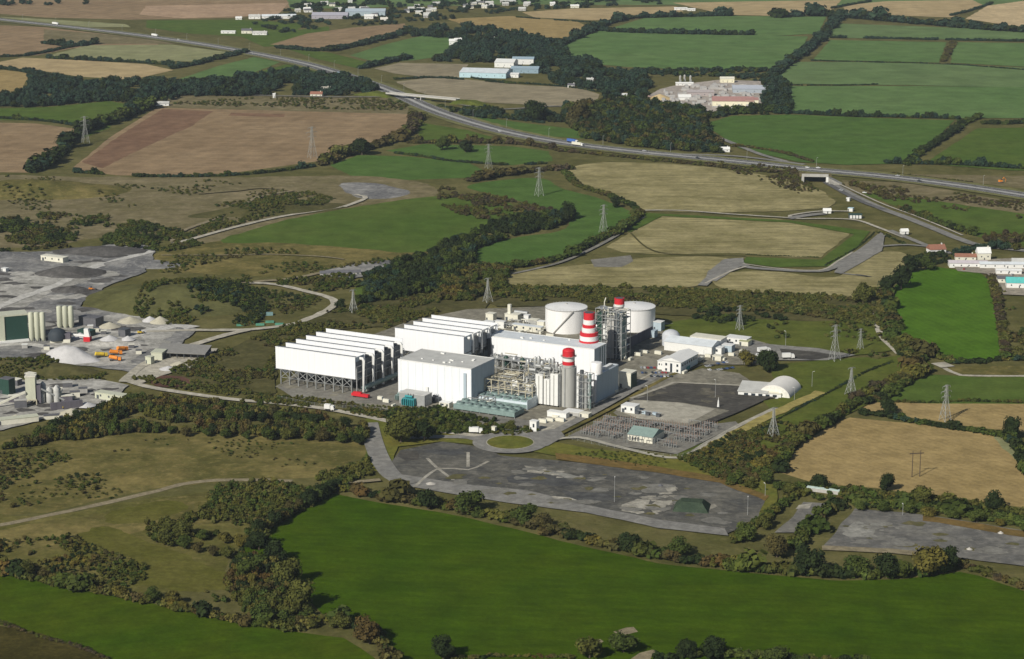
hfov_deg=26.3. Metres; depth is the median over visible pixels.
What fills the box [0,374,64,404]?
crushing tower
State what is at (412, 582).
foreground field
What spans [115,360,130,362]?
quarry patch
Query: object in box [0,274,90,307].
quarry dust
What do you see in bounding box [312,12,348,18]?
warehouse
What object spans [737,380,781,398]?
workshop
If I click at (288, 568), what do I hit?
tree
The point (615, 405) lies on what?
grass verge
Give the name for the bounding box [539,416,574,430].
gravel yard
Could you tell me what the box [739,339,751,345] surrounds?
plant building
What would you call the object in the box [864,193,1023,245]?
pasture slope
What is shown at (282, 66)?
pasture
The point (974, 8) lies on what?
hedgerow
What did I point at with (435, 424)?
tree
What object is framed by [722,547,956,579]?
hedgerow
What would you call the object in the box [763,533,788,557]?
tree
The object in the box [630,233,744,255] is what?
farm track
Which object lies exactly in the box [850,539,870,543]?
worn patch
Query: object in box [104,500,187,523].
sunlit lawn
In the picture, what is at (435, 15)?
wood
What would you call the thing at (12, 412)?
quarry patch
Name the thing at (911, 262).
tree
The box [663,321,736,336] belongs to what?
green strip
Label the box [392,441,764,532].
old yard
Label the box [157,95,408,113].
roadside bank
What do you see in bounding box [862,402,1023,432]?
stubble strip
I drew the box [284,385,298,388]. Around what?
muddy patch
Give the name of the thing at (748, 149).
slip road
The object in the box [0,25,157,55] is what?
stubble
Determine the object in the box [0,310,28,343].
crusher building
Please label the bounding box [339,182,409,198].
grey spoil
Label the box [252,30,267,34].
house
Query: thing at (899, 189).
scrub
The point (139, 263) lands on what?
grey spoil heap
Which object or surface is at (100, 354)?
mixer truck
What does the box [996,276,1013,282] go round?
shed
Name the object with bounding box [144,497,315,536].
scrub
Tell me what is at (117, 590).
tree
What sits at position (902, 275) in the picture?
tree
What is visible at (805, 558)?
tree
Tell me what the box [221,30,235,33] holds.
shed
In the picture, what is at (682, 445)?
switchyard gravel
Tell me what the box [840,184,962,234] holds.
cycle path
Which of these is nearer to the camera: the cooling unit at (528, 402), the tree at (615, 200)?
the cooling unit at (528, 402)
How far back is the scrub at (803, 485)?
1572.06 m
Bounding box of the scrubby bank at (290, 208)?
[188,201,347,217]
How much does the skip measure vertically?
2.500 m
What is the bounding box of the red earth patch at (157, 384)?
[150,375,190,386]
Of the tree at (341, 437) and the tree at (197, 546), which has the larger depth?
the tree at (341, 437)
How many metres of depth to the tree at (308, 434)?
1693.30 m
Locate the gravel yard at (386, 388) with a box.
[279,369,401,404]
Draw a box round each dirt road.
[0,478,292,525]
[348,478,380,482]
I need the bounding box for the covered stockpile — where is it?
[673,498,710,512]
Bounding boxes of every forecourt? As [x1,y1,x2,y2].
[469,428,564,445]
[932,362,952,367]
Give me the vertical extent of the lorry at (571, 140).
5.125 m
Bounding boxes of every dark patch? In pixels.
[398,451,418,460]
[425,449,464,454]
[507,473,581,485]
[561,489,618,500]
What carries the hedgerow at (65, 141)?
on the ground at (604, 528)
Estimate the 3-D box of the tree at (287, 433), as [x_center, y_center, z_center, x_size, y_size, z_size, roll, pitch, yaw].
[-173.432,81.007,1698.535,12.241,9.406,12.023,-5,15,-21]
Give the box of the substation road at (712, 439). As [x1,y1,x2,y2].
[558,407,775,457]
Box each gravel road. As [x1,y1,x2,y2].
[0,250,153,308]
[0,343,51,347]
[118,324,197,337]
[119,328,249,381]
[146,282,337,331]
[170,191,289,241]
[172,207,339,242]
[198,187,292,193]
[241,272,319,282]
[340,194,367,206]
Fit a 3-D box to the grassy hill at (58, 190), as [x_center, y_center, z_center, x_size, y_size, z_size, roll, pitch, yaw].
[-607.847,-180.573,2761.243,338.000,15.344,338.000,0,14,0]
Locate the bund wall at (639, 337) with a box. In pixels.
[627,326,652,348]
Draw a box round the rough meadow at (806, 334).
[668,317,890,357]
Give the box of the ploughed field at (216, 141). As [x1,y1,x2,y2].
[74,107,407,174]
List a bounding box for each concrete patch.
[525,466,546,473]
[543,470,578,478]
[552,496,575,499]
[635,500,649,502]
[640,495,655,498]
[796,503,811,508]
[839,527,856,531]
[869,522,884,525]
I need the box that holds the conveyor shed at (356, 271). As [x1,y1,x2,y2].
[319,269,360,274]
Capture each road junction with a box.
[705,258,743,280]
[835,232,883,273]
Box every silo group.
[28,311,46,341]
[56,305,73,327]
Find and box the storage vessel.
[514,310,528,314]
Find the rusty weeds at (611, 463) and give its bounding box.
[555,453,768,500]
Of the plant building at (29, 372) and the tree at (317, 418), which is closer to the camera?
the tree at (317, 418)
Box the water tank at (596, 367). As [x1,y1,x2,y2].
[590,361,602,374]
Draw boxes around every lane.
[872,312,896,353]
[942,367,1023,376]
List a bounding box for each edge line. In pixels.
[0,19,1023,195]
[1,20,1011,195]
[12,19,1017,191]
[60,25,1018,193]
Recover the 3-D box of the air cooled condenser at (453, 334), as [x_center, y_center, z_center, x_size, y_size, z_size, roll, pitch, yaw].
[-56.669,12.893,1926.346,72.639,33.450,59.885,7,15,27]
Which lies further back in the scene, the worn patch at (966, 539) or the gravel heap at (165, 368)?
the gravel heap at (165, 368)
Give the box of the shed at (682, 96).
[678,94,690,99]
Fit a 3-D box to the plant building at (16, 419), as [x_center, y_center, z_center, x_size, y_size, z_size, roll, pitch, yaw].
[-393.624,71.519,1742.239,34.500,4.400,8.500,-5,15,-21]
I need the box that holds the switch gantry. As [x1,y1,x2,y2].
[626,434,639,444]
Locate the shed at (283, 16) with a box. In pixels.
[262,14,295,18]
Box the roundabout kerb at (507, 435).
[486,435,533,448]
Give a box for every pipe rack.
[468,395,495,403]
[484,370,535,397]
[490,353,558,377]
[501,319,545,332]
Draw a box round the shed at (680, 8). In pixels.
[674,7,686,9]
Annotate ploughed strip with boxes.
[82,109,212,167]
[228,113,284,116]
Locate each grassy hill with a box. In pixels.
[0,179,131,199]
[82,281,270,317]
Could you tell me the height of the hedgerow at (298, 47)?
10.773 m
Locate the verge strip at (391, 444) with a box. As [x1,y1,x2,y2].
[365,410,777,513]
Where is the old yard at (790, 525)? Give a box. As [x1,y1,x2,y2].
[775,502,823,531]
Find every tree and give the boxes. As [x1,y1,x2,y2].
[19,559,35,572]
[37,568,49,576]
[38,433,47,441]
[46,427,57,433]
[47,416,65,426]
[72,409,85,418]
[81,422,97,429]
[111,585,127,595]
[128,421,138,430]
[144,586,162,598]
[150,531,159,542]
[154,398,168,406]
[155,531,176,546]
[158,519,175,532]
[161,590,181,600]
[167,425,178,433]
[169,519,193,536]
[173,534,193,548]
[178,600,189,609]
[180,426,191,436]
[185,403,195,410]
[190,541,203,551]
[195,405,206,409]
[196,530,209,539]
[201,427,211,435]
[206,545,219,555]
[214,410,223,418]
[217,532,233,542]
[219,546,234,558]
[220,428,231,437]
[233,533,248,546]
[235,551,247,558]
[236,557,263,574]
[241,430,251,438]
[242,410,255,419]
[244,530,268,549]
[249,518,265,529]
[249,553,267,562]
[250,528,271,546]
[252,602,275,614]
[256,412,267,421]
[259,427,275,440]
[261,540,287,561]
[266,511,281,525]
[269,556,302,582]
[272,410,287,419]
[279,605,296,615]
[280,428,296,439]
[282,500,299,512]
[283,576,314,607]
[289,412,303,420]
[294,498,303,505]
[298,488,315,504]
[303,430,314,439]
[306,618,318,627]
[308,413,324,423]
[313,482,330,497]
[314,429,330,441]
[323,480,334,491]
[327,478,341,487]
[329,611,351,627]
[334,298,345,306]
[335,416,352,426]
[335,432,348,442]
[348,137,372,154]
[351,432,366,443]
[351,613,382,643]
[354,294,362,304]
[383,410,419,441]
[389,259,398,264]
[401,253,411,261]
[411,420,435,440]
[416,488,440,508]
[431,634,455,658]
[432,420,440,428]
[435,135,451,149]
[446,423,453,429]
[453,490,484,512]
[458,140,473,151]
[463,421,475,431]
[495,424,503,430]
[504,420,516,429]
[510,503,537,524]
[523,100,548,119]
[534,512,554,523]
[561,201,575,215]
[566,99,591,117]
[574,636,604,657]
[608,630,639,652]
[610,195,620,207]
[616,532,641,550]
[667,535,691,554]
[674,638,698,655]
[700,635,726,658]
[734,521,756,540]
[737,349,756,366]
[742,478,755,487]
[754,513,772,529]
[756,349,778,371]
[759,472,774,483]
[762,645,790,658]
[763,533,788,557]
[772,481,782,489]
[781,482,797,493]
[793,543,824,573]
[809,473,827,486]
[843,554,872,576]
[851,282,874,302]
[854,501,864,509]
[872,552,899,577]
[877,275,896,288]
[877,502,889,511]
[879,399,897,411]
[879,472,895,490]
[889,263,912,288]
[901,254,920,271]
[902,503,914,512]
[910,485,933,502]
[911,544,948,575]
[920,256,936,269]
[920,506,936,516]
[941,545,959,570]
[946,510,958,518]
[969,510,986,521]
[983,489,1005,509]
[994,518,1005,525]
[1001,415,1021,433]
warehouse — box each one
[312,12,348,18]
[345,8,385,15]
[459,67,512,78]
[494,58,517,67]
[508,72,519,77]
[510,66,539,72]
[512,56,534,64]
[664,333,727,355]
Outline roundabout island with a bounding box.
[487,435,532,448]
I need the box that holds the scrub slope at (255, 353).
[169,292,492,392]
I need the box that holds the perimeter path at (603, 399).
[544,369,660,429]
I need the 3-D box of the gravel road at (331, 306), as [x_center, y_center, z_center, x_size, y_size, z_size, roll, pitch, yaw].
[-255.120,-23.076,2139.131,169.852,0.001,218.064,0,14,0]
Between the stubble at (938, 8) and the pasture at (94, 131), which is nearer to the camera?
the pasture at (94, 131)
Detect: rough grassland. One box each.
[0,424,365,514]
[0,487,298,552]
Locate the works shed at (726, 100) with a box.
[712,96,753,105]
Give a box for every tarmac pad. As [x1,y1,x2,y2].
[634,383,759,409]
[740,344,853,359]
[780,349,839,359]
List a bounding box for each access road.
[128,379,483,435]
[823,182,884,209]
[835,185,1023,250]
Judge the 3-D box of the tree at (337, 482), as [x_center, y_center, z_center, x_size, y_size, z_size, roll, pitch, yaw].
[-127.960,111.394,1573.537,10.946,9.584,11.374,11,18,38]
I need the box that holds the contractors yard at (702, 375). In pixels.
[613,368,773,425]
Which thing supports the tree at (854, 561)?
on the ground at (604, 528)
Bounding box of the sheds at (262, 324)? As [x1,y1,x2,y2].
[236,320,282,325]
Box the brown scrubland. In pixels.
[489,289,863,320]
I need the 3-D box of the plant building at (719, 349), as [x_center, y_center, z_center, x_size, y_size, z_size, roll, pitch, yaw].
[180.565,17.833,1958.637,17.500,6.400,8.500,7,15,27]
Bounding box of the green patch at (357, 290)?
[354,286,374,300]
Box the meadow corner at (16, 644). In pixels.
[0,626,100,658]
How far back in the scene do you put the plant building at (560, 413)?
1755.86 m
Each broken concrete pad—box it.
[622,499,649,510]
[651,500,665,512]
[842,522,874,537]
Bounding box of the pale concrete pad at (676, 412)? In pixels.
[616,400,713,422]
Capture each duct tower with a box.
[576,370,593,409]
[595,305,613,342]
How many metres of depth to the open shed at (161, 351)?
1944.27 m
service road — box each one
[364,422,416,483]
[614,396,771,428]
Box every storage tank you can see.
[545,301,587,333]
[613,301,655,332]
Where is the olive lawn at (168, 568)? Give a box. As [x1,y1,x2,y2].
[68,526,233,591]
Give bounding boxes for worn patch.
[453,479,469,483]
[480,488,508,494]
[486,488,499,491]
[510,470,527,473]
[514,476,527,479]
[519,482,535,485]
[523,467,546,470]
[546,499,568,503]
[566,499,594,503]
[587,477,605,481]
[590,487,608,491]
[620,507,641,511]
[641,485,667,492]
[643,484,675,487]
[645,506,658,509]
[657,507,670,511]
[673,495,688,498]
[697,492,718,496]
[701,517,731,524]
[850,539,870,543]
[863,524,883,529]
[874,521,892,525]
[881,541,914,545]
[895,525,922,530]
[934,527,951,531]
[939,536,957,540]
[941,526,966,529]
[958,537,972,540]
[974,547,999,551]
[986,549,1007,553]
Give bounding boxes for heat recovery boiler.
[523,356,563,405]
[602,305,630,360]
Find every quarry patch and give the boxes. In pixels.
[0,277,12,280]
[0,295,16,297]
[0,307,34,309]
[1,281,27,284]
[3,411,17,413]
[10,271,34,275]
[11,278,33,280]
[16,408,34,411]
[17,275,50,278]
[25,353,44,354]
[26,309,51,312]
[28,322,55,326]
[37,403,49,406]
[43,294,72,299]
[45,325,67,330]
[46,321,62,326]
[49,383,62,386]
[52,325,87,330]
[58,301,75,304]
[68,294,86,298]
[72,278,88,280]
[74,290,101,295]
[77,260,106,263]
[77,307,97,311]
[78,347,89,350]
[83,262,102,264]
[86,349,101,353]
[88,278,113,282]
[98,255,128,257]
[101,274,119,276]
[103,271,118,274]
[104,314,128,318]
[111,327,145,330]
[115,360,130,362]
[120,363,137,365]
[134,345,159,348]
[143,340,170,345]
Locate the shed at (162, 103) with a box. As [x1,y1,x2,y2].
[156,101,169,105]
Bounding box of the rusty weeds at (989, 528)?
[923,515,1023,536]
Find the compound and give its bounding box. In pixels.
[275,306,767,430]
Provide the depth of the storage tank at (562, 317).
2027.49 m
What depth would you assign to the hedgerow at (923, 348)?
1901.53 m
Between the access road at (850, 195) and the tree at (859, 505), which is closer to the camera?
the tree at (859, 505)
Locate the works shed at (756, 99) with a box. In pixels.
[744,97,758,102]
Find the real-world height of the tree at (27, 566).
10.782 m
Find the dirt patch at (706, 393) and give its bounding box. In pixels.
[700,392,713,394]
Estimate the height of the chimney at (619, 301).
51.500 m
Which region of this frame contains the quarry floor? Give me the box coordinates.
[0,242,195,371]
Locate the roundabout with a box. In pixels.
[473,432,547,452]
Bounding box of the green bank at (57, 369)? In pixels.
[0,360,99,375]
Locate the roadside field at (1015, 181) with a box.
[911,174,1023,188]
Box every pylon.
[80,116,89,142]
[307,126,316,157]
[349,289,357,310]
[483,278,492,301]
[484,144,492,167]
[534,167,543,195]
[599,204,606,231]
[735,305,743,329]
[767,407,778,434]
[828,324,840,361]
[845,367,855,394]
[857,328,863,348]
[939,385,951,421]
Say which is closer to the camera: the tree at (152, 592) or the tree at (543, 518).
the tree at (152, 592)
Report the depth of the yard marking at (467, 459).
1645.13 m
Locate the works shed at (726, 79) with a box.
[720,77,734,82]
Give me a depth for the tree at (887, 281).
2194.68 m
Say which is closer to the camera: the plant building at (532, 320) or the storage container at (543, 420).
the storage container at (543, 420)
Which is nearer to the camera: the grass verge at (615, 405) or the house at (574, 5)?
the grass verge at (615, 405)
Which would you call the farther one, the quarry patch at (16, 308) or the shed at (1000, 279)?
the shed at (1000, 279)
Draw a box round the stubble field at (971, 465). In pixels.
[783,418,1023,506]
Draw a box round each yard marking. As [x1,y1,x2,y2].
[413,461,488,486]
[426,458,454,479]
[466,452,469,466]
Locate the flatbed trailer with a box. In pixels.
[351,391,369,398]
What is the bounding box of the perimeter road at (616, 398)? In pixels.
[410,341,761,439]
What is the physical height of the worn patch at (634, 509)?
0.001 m
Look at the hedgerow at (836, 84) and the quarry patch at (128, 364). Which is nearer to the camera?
the quarry patch at (128, 364)
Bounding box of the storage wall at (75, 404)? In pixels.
[50,399,82,409]
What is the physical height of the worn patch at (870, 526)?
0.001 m
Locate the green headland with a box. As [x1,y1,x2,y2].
[994,436,1015,459]
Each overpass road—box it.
[171,93,377,96]
[460,104,549,108]
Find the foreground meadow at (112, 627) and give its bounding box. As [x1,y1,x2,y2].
[0,574,374,658]
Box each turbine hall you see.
[398,348,494,402]
[488,330,606,374]
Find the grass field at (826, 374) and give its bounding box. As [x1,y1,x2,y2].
[764,357,881,407]
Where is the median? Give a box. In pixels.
[1,19,1023,194]
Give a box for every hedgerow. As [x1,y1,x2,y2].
[0,45,73,56]
[0,65,64,74]
[0,113,79,125]
[0,555,296,631]
[0,619,109,658]
[23,95,157,172]
[40,37,99,46]
[45,53,174,64]
[72,160,316,176]
[168,48,249,68]
[244,487,329,534]
[274,44,327,50]
[293,604,404,658]
[316,111,428,165]
[325,478,737,567]
[326,25,413,50]
[356,52,412,68]
[393,75,514,83]
[394,151,547,164]
[406,134,557,148]
[436,104,544,122]
[446,652,575,658]
[464,163,575,181]
[470,76,599,91]
[504,209,643,267]
[516,16,592,22]
[553,148,805,174]
[556,6,733,44]
[561,169,645,215]
[596,26,755,34]
[651,647,870,658]
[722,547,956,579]
[725,412,832,484]
[729,487,812,543]
[730,143,814,161]
[746,253,818,257]
[761,360,893,428]
[765,11,844,74]
[767,2,1023,31]
[771,361,933,472]
[786,483,861,548]
[790,108,960,118]
[792,83,877,85]
[810,59,1023,69]
[825,231,874,264]
[830,0,871,8]
[830,35,1023,41]
[847,372,899,399]
[847,491,1023,524]
[849,179,895,199]
[856,485,1023,514]
[857,407,1001,436]
[876,231,905,243]
[876,398,1022,402]
[880,287,905,342]
[883,156,1023,168]
[892,172,972,181]
[894,332,955,360]
[895,204,979,235]
[896,339,938,379]
[902,112,983,165]
[940,40,957,61]
[945,350,1023,363]
[949,1,993,15]
[951,239,1010,255]
[958,559,1023,588]
[980,118,1023,124]
[986,273,1011,359]
[1000,429,1023,473]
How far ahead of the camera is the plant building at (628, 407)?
1769.32 m
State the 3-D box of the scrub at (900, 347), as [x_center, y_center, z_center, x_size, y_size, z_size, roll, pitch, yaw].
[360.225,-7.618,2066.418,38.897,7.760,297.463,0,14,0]
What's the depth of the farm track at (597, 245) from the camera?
2377.50 m
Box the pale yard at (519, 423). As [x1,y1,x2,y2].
[413,406,529,427]
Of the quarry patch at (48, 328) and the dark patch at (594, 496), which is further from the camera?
the quarry patch at (48, 328)
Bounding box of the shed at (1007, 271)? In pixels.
[995,268,1021,273]
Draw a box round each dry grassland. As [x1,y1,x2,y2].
[506,256,727,286]
[568,162,835,212]
[607,216,849,256]
[712,251,906,297]
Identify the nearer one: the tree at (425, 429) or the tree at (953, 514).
the tree at (953, 514)
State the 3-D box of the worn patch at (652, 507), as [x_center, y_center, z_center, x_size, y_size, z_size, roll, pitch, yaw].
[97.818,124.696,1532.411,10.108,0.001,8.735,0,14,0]
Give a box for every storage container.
[538,418,546,422]
[555,417,564,421]
[654,350,661,354]
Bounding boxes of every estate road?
[677,210,788,217]
[698,234,884,285]
[705,266,746,282]
[788,210,901,236]
[789,212,825,218]
[842,273,870,276]
[880,244,926,246]
[887,230,950,252]
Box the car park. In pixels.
[630,356,678,382]
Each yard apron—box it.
[404,475,727,534]
[822,545,917,554]
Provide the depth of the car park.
1909.45 m
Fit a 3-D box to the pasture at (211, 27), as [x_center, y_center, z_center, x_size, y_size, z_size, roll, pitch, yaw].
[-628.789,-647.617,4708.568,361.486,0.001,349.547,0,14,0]
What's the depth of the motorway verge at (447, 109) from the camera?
3191.74 m
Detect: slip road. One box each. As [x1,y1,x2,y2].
[644,154,803,164]
[722,138,786,161]
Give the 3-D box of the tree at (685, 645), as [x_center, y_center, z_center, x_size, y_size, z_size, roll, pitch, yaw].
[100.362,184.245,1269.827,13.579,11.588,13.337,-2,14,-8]
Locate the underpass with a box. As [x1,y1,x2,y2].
[799,172,841,184]
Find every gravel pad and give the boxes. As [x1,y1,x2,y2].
[324,260,390,277]
[591,255,632,266]
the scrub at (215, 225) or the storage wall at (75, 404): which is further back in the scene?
the scrub at (215, 225)
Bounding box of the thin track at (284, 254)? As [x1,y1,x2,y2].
[173,254,341,258]
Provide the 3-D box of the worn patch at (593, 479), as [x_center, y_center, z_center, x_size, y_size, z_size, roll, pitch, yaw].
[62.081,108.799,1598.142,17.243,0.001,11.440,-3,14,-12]
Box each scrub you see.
[0,211,203,251]
[0,353,106,379]
[0,447,100,507]
[0,532,227,601]
[1,437,315,498]
[2,174,307,209]
[131,290,440,397]
[133,274,261,325]
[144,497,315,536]
[160,246,389,275]
[173,96,407,109]
[176,190,335,240]
[186,277,270,323]
[198,454,373,510]
[223,546,315,622]
[243,285,320,313]
[245,392,538,434]
[276,271,361,291]
[383,404,515,433]
[479,282,885,324]
[575,448,773,489]
[676,419,796,481]
[684,421,803,473]
[691,305,787,328]
[718,160,818,192]
[774,318,889,358]
[774,481,845,499]
[842,183,1023,217]
[860,489,1023,526]
[867,286,924,357]
[906,249,951,263]
[982,229,1023,249]
[1002,290,1023,354]
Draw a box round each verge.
[0,17,1023,199]
[562,362,702,432]
[625,213,869,266]
[690,390,824,461]
[947,366,1023,374]
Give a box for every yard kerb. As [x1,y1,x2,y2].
[630,382,673,398]
[674,382,737,385]
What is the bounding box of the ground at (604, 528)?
[0,4,1023,658]
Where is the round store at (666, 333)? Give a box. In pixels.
[662,329,679,345]
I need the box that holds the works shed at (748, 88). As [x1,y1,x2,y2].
[732,85,769,92]
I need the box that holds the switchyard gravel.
[569,416,737,453]
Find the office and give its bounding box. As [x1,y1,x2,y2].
[675,82,693,85]
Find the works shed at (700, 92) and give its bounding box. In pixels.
[686,90,713,95]
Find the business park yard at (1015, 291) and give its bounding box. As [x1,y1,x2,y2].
[955,258,1023,294]
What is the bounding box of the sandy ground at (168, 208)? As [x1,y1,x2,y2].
[0,175,437,247]
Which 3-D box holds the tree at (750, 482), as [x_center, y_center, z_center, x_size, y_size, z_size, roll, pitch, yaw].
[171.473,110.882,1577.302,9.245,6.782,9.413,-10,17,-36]
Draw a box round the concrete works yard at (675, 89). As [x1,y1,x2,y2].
[650,80,761,110]
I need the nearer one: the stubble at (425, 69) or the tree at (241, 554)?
the tree at (241, 554)
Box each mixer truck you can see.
[95,352,107,357]
[108,355,121,360]
[109,349,121,354]
[116,346,127,351]
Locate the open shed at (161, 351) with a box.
[150,343,211,359]
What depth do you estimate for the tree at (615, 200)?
2650.54 m
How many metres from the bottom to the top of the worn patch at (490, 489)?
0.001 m
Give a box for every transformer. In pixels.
[402,393,415,405]
[432,394,440,401]
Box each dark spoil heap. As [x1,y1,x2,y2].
[35,266,106,278]
[51,285,88,292]
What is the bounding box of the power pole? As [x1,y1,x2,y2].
[910,450,923,476]
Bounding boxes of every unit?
[453,398,524,418]
[477,387,537,409]
[948,260,987,267]
[979,261,1023,267]
[1005,277,1023,287]
[1011,258,1023,261]
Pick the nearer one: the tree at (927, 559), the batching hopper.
the tree at (927, 559)
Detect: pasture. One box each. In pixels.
[0,101,123,122]
[0,485,306,593]
[80,124,111,138]
[146,20,304,35]
[148,241,427,277]
[180,57,278,79]
[221,196,513,252]
[242,26,329,46]
[257,64,314,73]
[289,49,379,67]
[330,155,481,179]
[350,36,453,61]
[387,144,552,164]
[417,123,491,140]
[467,178,630,263]
[472,116,590,138]
[566,31,807,69]
[615,16,825,35]
[709,114,953,164]
[780,62,1023,86]
[790,86,1023,117]
[814,40,945,62]
[828,23,1023,38]
[871,375,1023,403]
[929,128,1023,170]
[950,42,1023,66]
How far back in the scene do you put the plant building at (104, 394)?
1808.06 m
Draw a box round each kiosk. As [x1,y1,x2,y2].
[823,208,831,213]
[899,228,908,233]
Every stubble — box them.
[0,0,289,19]
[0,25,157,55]
[0,58,171,78]
[0,70,27,91]
[0,123,73,172]
[4,17,129,26]
[43,29,172,43]
[53,45,224,60]
[139,3,287,17]
[271,23,405,47]
[374,63,467,77]
[397,78,598,105]
[448,16,583,37]
[523,6,682,19]
[675,0,840,15]
[844,0,981,16]
[966,1,1023,25]
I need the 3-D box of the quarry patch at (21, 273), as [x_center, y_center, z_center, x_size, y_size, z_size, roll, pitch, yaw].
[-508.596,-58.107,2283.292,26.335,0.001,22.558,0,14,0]
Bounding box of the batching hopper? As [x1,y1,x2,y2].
[71,328,91,341]
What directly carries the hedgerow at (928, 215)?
on the ground at (604, 528)
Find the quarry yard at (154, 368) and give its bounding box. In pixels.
[132,348,216,382]
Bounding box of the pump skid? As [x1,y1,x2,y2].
[635,410,662,416]
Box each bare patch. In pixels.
[613,627,637,633]
[631,650,654,658]
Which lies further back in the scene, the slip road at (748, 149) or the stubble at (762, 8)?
the stubble at (762, 8)
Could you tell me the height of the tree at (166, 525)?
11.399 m
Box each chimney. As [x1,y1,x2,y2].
[560,348,576,407]
[579,311,598,343]
[612,297,625,313]
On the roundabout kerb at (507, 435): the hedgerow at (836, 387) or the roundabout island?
the roundabout island
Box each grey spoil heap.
[52,246,154,255]
[104,259,179,268]
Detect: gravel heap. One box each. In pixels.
[45,345,99,365]
[59,408,80,416]
[72,333,83,338]
[79,402,95,407]
[86,338,145,346]
[99,322,120,328]
[100,335,117,341]
[117,316,141,323]
[122,336,135,340]
[142,316,154,322]
[150,316,168,323]
[160,366,171,370]
[170,361,187,366]
[650,94,669,99]
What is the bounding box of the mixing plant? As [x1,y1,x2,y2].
[48,328,70,342]
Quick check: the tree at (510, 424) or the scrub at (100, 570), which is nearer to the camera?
the scrub at (100, 570)
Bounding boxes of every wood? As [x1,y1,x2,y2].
[0,0,89,4]
[0,64,379,107]
[0,391,370,448]
[26,70,83,86]
[110,92,179,121]
[252,0,662,32]
[317,69,357,91]
[360,208,575,302]
[407,20,603,76]
[435,261,513,300]
[436,185,553,218]
[449,104,509,118]
[511,109,562,121]
[547,63,654,99]
[560,94,724,152]
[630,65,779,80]
[705,96,791,117]
[759,73,794,108]
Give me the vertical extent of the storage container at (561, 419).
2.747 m
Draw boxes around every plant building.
[0,376,15,394]
[0,413,38,424]
[1,267,8,271]
[8,394,18,401]
[14,398,26,407]
[15,377,21,385]
[21,343,27,347]
[24,371,36,377]
[40,254,68,262]
[43,345,49,349]
[43,413,58,419]
[61,394,72,401]
[62,381,72,387]
[70,390,79,396]
[77,327,95,335]
[78,314,103,326]
[78,386,87,392]
[95,389,126,399]
[118,327,130,336]
[136,349,141,353]
[145,355,153,363]
[192,351,212,357]
[399,389,431,406]
[439,400,452,407]
[485,312,496,320]
[494,320,505,327]
[504,304,521,321]
[512,322,543,332]
[524,314,530,321]
[528,318,539,324]
[529,419,539,430]
[537,320,544,327]
[547,409,568,418]
[563,408,583,416]
[579,411,591,417]
[619,369,636,387]
[621,402,639,413]
[650,329,657,337]
[653,320,664,330]
[712,354,723,360]
[715,345,724,354]
[721,343,734,351]
[727,334,750,343]
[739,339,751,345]
[807,485,839,494]
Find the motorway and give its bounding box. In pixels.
[0,18,1023,197]
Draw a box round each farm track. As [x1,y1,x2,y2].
[511,217,644,273]
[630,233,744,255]
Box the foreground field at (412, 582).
[242,494,1023,658]
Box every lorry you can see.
[324,403,334,410]
[469,426,482,433]
[567,138,577,141]
[572,141,583,145]
[757,347,770,352]
[782,352,794,358]
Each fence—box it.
[286,397,518,430]
[569,425,738,455]
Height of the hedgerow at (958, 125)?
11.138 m
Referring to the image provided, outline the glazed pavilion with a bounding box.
[848,213,861,218]
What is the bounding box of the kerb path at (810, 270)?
[743,252,852,270]
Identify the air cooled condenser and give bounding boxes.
[275,328,404,392]
[395,315,497,355]
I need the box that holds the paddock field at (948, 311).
[894,267,999,358]
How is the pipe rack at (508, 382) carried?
on the ground at (604, 528)
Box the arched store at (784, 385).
[761,376,800,397]
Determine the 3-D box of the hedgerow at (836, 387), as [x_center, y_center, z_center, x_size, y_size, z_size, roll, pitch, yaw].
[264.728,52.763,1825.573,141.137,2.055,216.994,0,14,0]
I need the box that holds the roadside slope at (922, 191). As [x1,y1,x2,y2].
[842,180,1023,213]
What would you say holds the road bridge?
on the ground at (604, 528)
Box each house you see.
[241,28,252,33]
[248,14,260,18]
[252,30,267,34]
[304,8,312,11]
[310,91,322,95]
[364,14,373,18]
[449,38,454,44]
[518,7,525,10]
[570,4,578,7]
[588,363,618,402]
[627,425,664,443]
[721,146,729,151]
[926,243,945,251]
[954,252,976,259]
[975,246,991,259]
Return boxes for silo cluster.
[41,381,62,402]
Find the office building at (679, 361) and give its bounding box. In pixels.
[657,348,697,373]
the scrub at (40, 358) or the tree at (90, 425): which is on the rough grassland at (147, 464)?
the tree at (90, 425)
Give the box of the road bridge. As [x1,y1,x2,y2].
[352,91,494,106]
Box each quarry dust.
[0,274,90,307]
[41,315,176,365]
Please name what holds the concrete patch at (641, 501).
on the broken concrete pad at (633, 503)
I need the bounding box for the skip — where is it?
[261,312,272,315]
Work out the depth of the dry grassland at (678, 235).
2469.55 m
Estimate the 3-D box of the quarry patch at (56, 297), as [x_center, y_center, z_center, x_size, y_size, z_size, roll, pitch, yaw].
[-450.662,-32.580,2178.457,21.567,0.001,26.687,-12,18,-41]
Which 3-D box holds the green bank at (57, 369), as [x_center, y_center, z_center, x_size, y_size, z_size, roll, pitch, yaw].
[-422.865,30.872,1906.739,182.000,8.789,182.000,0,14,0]
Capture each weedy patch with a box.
[446,475,461,478]
[531,476,547,479]
[909,522,925,525]
[932,533,948,535]
[933,539,946,541]
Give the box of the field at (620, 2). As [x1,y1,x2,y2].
[287,0,1023,8]
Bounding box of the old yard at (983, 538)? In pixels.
[824,509,1023,565]
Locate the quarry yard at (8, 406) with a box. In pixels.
[0,378,127,429]
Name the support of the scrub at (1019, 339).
on the business park yard at (1015, 291)
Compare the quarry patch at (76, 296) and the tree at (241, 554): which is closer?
the tree at (241, 554)

